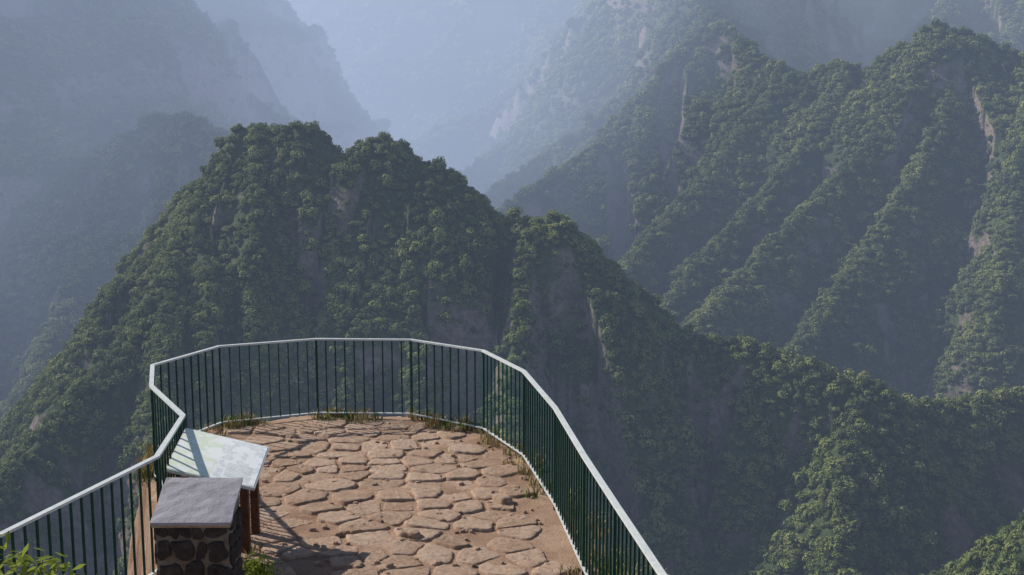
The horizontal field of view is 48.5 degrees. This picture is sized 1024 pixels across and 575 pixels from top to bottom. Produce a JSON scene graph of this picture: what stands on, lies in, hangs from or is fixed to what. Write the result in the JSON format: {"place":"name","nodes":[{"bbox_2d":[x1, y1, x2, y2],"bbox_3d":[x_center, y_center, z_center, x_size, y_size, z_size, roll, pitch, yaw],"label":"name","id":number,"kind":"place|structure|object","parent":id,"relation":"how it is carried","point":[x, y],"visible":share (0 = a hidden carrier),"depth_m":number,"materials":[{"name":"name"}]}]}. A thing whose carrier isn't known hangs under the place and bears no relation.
{"place":"outdoors","nodes":[
{"label":"outdoors","id":0,"kind":"place"},
{"bbox_2d":[127,415,597,574],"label":"dirt ground","id":1,"kind":"structure","parent":0,"point":[550,540],"depth_m":12.11,"materials":[{"name":"brown stone"}]},
{"bbox_2d":[0,531,84,574],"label":"shrub","id":2,"kind":"object","parent":1,"relation":"on","point":[25,563],"visible":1,"depth_m":6.85,"materials":[{"name":"green plant"}]},
{"bbox_2d":[150,477,244,574],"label":"stone pedestal","id":3,"kind":"object","parent":1,"relation":"on","point":[196,524],"visible":1,"depth_m":9.27,"materials":[{"name":"stone"}]},
{"bbox_2d":[167,428,268,553],"bbox_3d":[-2.802,1.981,10.920,0.874,1.070,0.887,0,8,0],"label":"information sign","id":4,"kind":"object","parent":1,"relation":"on","point":[197,454],"visible":0.7,"depth_m":10.81,"materials":[{"name":"grey paint"}]},
{"bbox_2d":[242,551,281,574],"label":"shrub","id":5,"kind":"object","parent":1,"relation":"on","point":[253,569],"visible":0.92,"depth_m":10.01,"materials":[{"name":"green plant"}]},
{"bbox_2d":[0,338,667,574],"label":"metal railing","id":6,"kind":"object","parent":1,"relation":"on","point":[560,467],"visible":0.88,"depth_m":11.51,"materials":[{"name":"green metal"}]},
{"bbox_2d":[167,418,578,574],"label":"flagstone paving","id":7,"kind":"structure","parent":1,"relation":"on","point":[432,518],"depth_m":12.10,"materials":[{"name":"brown stone"}]},
{"bbox_2d":[133,404,667,574],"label":"grass","id":8,"kind":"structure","parent":1,"relation":"on","point":[236,423],"depth_m":14.33,"materials":[{"name":"green plant"}]},
{"bbox_2d":[0,0,1023,574],"bbox_3d":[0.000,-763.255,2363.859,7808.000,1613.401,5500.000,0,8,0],"label":"mountain terrain","id":9,"kind":"structure","parent":0,"point":[570,288],"depth_m":1115.34,"materials":[{"name":"green plant"}]},
{"bbox_2d":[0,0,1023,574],"bbox_3d":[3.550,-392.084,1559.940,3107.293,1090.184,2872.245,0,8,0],"label":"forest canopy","id":10,"kind":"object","parent":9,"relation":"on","point":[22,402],"visible":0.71,"depth_m":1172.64,"materials":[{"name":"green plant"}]}
]}

